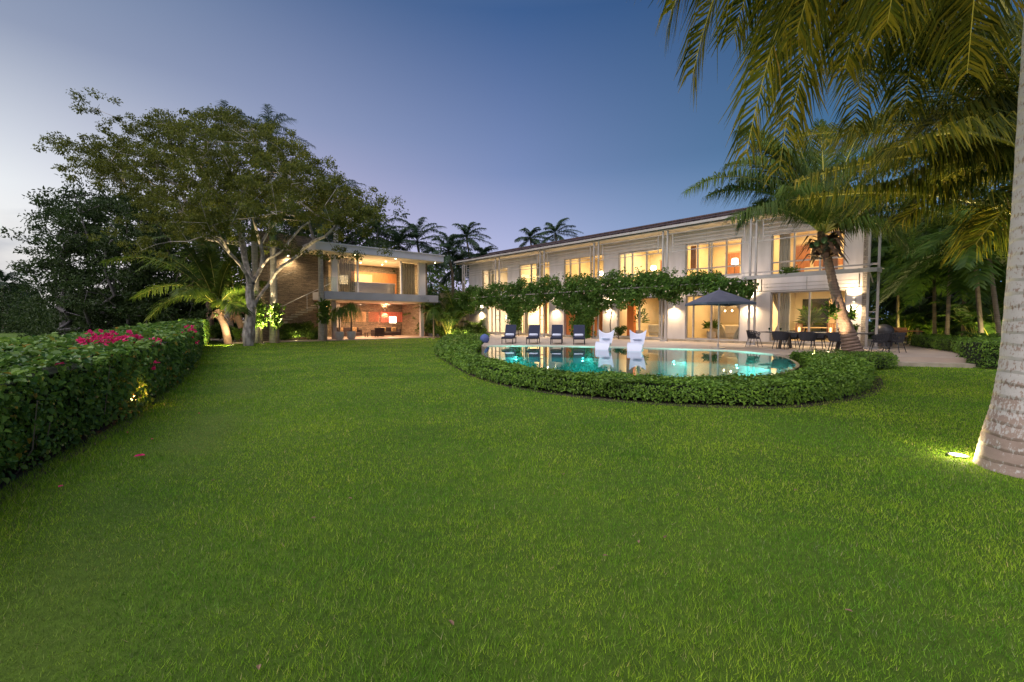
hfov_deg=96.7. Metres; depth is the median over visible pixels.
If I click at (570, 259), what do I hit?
window
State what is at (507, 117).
sky
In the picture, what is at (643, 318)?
potted plant
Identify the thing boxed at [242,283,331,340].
garden stair
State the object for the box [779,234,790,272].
curtain
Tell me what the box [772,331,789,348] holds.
dining chair
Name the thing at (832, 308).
orchid plant
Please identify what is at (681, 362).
swimming pool
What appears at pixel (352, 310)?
ponytail plant
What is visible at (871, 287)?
dense tree
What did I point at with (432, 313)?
ponytail plant
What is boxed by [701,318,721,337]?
potted plant
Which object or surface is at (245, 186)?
spreading tree
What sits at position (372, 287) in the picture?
balcony railing
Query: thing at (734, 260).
standard lamp
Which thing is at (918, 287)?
grove palm
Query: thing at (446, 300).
areca palm
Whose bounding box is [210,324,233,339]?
shrub
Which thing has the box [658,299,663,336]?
curtain
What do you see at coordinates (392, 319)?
lounge floor lamp
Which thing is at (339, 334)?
ponytail plant
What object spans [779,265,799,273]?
canopy plant
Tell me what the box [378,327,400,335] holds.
lounge sofa
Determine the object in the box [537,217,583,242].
coconut palm
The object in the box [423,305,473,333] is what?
areca palm
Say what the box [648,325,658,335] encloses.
sofa
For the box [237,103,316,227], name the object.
royal palm
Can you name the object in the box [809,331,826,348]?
dining chair
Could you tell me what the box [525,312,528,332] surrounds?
curtain
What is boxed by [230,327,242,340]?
shrub
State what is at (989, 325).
areca palm
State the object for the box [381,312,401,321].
carved panel
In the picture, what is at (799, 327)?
candle lantern
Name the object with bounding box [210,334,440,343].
patio
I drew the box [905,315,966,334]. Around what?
areca palm
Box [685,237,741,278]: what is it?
window
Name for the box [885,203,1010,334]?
grove palm
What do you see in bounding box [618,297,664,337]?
sliding door
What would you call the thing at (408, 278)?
sheer curtain
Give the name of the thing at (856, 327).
shrub
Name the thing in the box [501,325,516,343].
sun lounger
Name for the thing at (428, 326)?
shrub
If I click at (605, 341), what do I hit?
pool chair
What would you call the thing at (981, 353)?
clipped hedge
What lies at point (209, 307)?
coconut palm
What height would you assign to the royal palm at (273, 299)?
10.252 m
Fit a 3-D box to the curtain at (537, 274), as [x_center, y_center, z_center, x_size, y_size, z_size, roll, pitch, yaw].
[2.309,-5.400,37.962,0.098,2.520,0.806,-2,4,-42]
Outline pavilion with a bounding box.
[302,241,444,338]
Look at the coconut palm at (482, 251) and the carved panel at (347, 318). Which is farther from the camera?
the coconut palm at (482, 251)
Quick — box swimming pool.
[481,345,799,380]
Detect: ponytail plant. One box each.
[330,307,350,339]
[340,302,362,338]
[425,308,441,338]
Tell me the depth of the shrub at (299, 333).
34.96 m
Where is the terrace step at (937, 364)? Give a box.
[892,361,996,368]
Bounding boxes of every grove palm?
[869,216,1010,335]
[869,279,972,334]
[870,219,1007,334]
[870,234,946,335]
[870,243,990,333]
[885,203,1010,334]
[892,259,1005,335]
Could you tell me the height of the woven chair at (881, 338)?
0.820 m
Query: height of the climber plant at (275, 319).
2.796 m
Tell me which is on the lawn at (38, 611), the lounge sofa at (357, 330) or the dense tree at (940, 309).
the dense tree at (940, 309)
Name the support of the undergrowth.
on the lawn at (38, 611)
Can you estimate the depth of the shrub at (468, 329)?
40.95 m
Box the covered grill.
[868,324,894,348]
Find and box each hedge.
[0,317,211,483]
[432,333,877,405]
[791,348,899,369]
[906,333,999,352]
[954,336,1000,368]
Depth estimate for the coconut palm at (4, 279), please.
61.75 m
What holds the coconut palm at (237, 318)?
on the lawn at (38, 611)
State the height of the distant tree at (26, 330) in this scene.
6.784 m
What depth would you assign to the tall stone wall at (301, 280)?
35.59 m
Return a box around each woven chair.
[745,330,762,346]
[868,332,890,351]
[882,332,906,352]
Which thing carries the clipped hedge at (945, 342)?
on the lawn at (38, 611)
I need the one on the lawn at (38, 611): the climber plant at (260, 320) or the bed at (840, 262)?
the climber plant at (260, 320)
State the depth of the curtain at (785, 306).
24.32 m
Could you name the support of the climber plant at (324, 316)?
on the lawn at (38, 611)
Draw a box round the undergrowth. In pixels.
[0,259,1002,339]
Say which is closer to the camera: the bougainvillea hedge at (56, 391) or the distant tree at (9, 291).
the bougainvillea hedge at (56, 391)
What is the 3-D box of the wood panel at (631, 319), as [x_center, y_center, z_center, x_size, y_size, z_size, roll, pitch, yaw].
[8.431,-1.617,32.137,0.310,2.600,0.560,-2,4,-42]
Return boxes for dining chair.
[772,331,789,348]
[784,330,800,347]
[798,332,817,349]
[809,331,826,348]
[827,332,841,350]
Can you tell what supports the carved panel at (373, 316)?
attached to the pavilion
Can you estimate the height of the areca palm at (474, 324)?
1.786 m
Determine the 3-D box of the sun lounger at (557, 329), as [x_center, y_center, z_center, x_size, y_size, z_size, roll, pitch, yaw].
[2.449,-0.366,24.897,0.640,1.030,1.670,0,3,8]
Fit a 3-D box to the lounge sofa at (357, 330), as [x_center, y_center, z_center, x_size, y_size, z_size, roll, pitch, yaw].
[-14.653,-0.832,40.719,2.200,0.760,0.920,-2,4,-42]
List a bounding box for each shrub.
[210,321,219,338]
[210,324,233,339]
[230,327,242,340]
[279,326,295,339]
[282,322,307,339]
[291,320,317,338]
[306,329,317,339]
[415,321,435,335]
[430,325,448,335]
[438,326,464,333]
[460,326,476,333]
[473,326,487,333]
[613,325,627,338]
[853,324,860,334]
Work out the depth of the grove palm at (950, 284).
22.24 m
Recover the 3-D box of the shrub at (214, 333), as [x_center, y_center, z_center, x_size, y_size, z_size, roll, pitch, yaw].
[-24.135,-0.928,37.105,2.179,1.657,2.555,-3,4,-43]
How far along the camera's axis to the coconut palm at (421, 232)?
50.93 m
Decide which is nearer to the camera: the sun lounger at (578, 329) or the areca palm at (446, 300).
the sun lounger at (578, 329)
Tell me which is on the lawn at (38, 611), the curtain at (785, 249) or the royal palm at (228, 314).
the royal palm at (228, 314)
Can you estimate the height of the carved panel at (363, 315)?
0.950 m
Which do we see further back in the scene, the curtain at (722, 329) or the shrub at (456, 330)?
the shrub at (456, 330)
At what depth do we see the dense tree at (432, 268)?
60.62 m
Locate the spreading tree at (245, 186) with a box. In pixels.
[32,87,405,345]
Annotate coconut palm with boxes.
[0,270,39,328]
[99,239,257,343]
[136,223,246,338]
[165,226,277,340]
[344,214,419,248]
[376,225,434,272]
[393,217,457,254]
[422,231,478,325]
[434,252,475,290]
[444,222,497,254]
[471,246,497,257]
[514,227,550,247]
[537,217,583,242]
[634,0,1023,478]
[679,118,969,354]
[778,0,1023,267]
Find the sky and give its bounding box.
[0,0,1023,320]
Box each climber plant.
[255,303,268,342]
[263,303,285,342]
[314,297,333,340]
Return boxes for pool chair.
[595,330,613,349]
[627,330,645,350]
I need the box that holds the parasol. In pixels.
[685,288,755,348]
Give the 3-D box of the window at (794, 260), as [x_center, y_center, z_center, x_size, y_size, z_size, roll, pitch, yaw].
[14.937,-4.535,23.060,0.140,2.170,3.260,-2,4,-42]
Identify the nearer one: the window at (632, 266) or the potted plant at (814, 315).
the potted plant at (814, 315)
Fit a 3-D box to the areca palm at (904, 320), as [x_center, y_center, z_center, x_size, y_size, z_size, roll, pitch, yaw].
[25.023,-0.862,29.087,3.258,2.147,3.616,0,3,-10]
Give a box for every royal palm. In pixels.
[186,99,256,327]
[206,190,309,342]
[235,195,325,342]
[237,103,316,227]
[267,194,361,339]
[307,177,376,327]
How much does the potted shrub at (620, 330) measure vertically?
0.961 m
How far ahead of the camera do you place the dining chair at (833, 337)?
18.70 m
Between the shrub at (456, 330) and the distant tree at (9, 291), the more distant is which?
the distant tree at (9, 291)
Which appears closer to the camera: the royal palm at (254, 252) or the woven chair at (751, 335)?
the woven chair at (751, 335)
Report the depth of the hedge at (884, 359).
14.98 m
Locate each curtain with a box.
[338,257,354,291]
[402,263,414,294]
[488,270,493,287]
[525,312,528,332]
[536,263,542,281]
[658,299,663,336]
[712,305,725,337]
[733,305,738,338]
[772,293,790,340]
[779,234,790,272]
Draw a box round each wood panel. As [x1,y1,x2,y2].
[627,303,635,335]
[828,298,844,331]
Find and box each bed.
[0,342,209,502]
[434,351,882,408]
[804,258,842,271]
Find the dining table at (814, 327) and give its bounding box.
[793,327,835,340]
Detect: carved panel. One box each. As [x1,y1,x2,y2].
[342,312,352,321]
[355,312,365,321]
[368,312,378,321]
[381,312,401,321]
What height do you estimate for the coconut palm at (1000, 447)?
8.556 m
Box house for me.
[454,189,869,346]
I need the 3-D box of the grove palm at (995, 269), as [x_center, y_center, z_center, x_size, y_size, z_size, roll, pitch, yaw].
[19.499,-2.488,19.777,6.643,5.769,6.295,1,3,20]
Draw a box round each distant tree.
[0,274,59,331]
[14,298,115,332]
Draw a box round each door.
[487,304,504,332]
[520,302,548,333]
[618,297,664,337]
[685,295,739,340]
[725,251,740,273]
[770,289,846,343]
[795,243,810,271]
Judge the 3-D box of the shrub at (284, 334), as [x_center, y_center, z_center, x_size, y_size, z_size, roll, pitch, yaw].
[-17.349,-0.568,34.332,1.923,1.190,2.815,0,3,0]
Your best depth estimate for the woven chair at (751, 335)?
21.90 m
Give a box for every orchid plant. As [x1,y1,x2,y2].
[821,298,843,322]
[847,304,858,320]
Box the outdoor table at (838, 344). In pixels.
[761,331,873,350]
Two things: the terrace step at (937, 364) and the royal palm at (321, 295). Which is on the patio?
the royal palm at (321, 295)
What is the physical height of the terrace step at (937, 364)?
0.330 m
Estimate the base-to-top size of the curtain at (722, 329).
2.752 m
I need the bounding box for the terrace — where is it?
[482,334,966,362]
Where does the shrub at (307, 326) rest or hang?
on the lawn at (38, 611)
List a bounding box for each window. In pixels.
[482,267,507,291]
[520,261,549,282]
[564,254,603,287]
[619,248,661,277]
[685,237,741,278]
[771,229,845,273]
[802,298,830,337]
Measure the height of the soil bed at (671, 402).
0.001 m
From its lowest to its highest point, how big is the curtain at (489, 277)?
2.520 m
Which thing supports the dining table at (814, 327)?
on the house
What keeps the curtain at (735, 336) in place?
hanging from the house
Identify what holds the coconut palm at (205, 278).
on the lawn at (38, 611)
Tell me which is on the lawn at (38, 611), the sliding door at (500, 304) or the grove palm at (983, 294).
the grove palm at (983, 294)
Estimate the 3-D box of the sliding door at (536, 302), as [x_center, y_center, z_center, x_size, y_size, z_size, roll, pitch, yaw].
[1.909,-1.912,37.874,0.140,2.640,3.450,-2,4,-42]
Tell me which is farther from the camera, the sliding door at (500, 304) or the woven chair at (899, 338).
the sliding door at (500, 304)
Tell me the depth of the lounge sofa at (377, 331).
39.99 m
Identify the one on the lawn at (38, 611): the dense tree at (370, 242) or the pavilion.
the dense tree at (370, 242)
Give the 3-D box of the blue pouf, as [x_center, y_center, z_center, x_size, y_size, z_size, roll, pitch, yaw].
[-1.562,-0.178,26.015,0.546,0.552,0.546,0,3,0]
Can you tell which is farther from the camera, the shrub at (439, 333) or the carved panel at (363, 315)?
the carved panel at (363, 315)
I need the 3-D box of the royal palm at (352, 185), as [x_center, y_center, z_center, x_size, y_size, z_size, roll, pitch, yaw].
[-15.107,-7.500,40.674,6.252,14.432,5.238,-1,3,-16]
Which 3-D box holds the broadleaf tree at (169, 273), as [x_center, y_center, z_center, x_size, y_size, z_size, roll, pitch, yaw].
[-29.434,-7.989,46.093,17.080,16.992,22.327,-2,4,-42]
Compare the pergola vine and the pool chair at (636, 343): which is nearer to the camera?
the pool chair at (636, 343)
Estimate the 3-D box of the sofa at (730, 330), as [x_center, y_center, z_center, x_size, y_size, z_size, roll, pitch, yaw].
[14.117,-0.580,27.801,1.020,0.770,1.800,-2,4,-42]
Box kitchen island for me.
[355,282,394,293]
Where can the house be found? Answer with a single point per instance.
(684, 322)
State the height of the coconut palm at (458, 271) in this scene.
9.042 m
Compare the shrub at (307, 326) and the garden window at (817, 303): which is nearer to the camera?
the garden window at (817, 303)
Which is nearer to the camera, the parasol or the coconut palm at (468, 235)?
the parasol
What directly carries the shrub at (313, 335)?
on the lawn at (38, 611)
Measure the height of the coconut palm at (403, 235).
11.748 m
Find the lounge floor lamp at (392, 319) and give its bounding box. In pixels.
[389,317,395,322]
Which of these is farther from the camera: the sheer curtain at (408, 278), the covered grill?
the sheer curtain at (408, 278)
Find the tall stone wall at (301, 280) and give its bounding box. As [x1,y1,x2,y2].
[258,231,317,339]
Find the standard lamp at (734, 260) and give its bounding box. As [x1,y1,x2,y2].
[731,258,738,272]
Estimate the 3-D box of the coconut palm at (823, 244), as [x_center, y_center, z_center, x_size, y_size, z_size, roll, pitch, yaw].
[11.392,-4.055,17.544,11.563,9.320,6.638,-2,3,-30]
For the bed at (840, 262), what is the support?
on the house
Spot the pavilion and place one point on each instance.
(372, 266)
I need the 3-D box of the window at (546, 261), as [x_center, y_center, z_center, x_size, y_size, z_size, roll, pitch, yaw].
[1.892,-5.349,37.732,0.140,2.200,3.600,-2,4,-42]
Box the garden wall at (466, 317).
[440,291,468,326]
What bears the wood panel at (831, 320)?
on the house
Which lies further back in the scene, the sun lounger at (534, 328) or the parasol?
the sun lounger at (534, 328)
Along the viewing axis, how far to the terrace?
22.31 m
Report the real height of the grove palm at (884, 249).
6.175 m
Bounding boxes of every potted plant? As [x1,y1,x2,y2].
[634,306,649,333]
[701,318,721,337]
[792,301,825,331]
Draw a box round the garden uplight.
[946,452,969,458]
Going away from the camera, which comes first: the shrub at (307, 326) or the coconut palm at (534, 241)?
the shrub at (307, 326)
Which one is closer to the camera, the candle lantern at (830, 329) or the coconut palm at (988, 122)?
the coconut palm at (988, 122)
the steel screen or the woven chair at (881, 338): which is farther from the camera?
the steel screen
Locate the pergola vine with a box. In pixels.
[450,266,758,338]
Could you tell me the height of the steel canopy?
0.832 m
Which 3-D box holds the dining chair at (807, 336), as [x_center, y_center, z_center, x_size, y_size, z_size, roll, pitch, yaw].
[12.741,-0.005,19.624,0.604,0.804,0.698,-2,4,-42]
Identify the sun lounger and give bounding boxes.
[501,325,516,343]
[526,325,539,343]
[550,325,562,343]
[573,325,584,344]
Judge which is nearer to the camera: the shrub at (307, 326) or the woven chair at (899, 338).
the woven chair at (899, 338)
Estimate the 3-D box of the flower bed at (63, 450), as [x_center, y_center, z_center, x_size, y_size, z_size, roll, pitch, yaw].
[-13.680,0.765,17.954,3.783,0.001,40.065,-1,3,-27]
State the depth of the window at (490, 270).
42.00 m
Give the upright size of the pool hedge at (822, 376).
0.783 m
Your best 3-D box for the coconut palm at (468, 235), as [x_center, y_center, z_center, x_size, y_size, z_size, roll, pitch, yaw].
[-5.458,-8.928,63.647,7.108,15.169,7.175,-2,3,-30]
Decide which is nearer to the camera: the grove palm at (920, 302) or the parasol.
the parasol
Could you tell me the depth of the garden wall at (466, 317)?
48.44 m
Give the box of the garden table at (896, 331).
[895,330,922,344]
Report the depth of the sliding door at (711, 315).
27.29 m
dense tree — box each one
[241,194,409,271]
[427,251,468,324]
[868,134,1012,335]
[869,214,990,330]
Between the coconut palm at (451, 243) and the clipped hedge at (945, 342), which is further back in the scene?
the coconut palm at (451, 243)
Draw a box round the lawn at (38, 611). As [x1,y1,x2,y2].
[0,321,1023,681]
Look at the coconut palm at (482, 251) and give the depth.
64.92 m
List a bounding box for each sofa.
[337,327,361,335]
[371,328,384,335]
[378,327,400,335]
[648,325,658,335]
[725,325,738,337]
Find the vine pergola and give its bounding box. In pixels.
[455,281,740,298]
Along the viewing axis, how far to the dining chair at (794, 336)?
21.47 m
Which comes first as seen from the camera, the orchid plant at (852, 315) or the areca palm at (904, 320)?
the orchid plant at (852, 315)
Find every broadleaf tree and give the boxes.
[0,170,239,337]
[112,197,292,324]
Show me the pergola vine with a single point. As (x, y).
(581, 305)
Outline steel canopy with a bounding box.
[742,264,881,287]
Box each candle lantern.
[795,323,802,331]
[827,323,834,332]
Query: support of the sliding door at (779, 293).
in the house
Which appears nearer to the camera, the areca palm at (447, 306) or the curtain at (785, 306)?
the curtain at (785, 306)
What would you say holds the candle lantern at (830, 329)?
on the outdoor table at (838, 344)
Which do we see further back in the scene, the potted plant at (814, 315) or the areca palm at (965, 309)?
the potted plant at (814, 315)
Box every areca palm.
[411,294,463,336]
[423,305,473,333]
[427,281,468,328]
[461,319,484,329]
[869,310,939,339]
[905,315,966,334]
[927,298,1003,335]
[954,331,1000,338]
[958,307,1002,334]
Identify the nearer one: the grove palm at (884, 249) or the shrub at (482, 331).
the grove palm at (884, 249)
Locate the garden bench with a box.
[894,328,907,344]
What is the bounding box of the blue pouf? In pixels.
[480,333,488,342]
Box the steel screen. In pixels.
[462,207,884,349]
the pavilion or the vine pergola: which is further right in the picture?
the vine pergola
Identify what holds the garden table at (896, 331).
on the terrace
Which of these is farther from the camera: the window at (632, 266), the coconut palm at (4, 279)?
the coconut palm at (4, 279)
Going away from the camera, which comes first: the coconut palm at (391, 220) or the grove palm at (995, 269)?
the grove palm at (995, 269)
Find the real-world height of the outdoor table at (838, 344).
0.759 m
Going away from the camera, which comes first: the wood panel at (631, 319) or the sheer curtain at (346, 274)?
the wood panel at (631, 319)
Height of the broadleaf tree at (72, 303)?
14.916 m

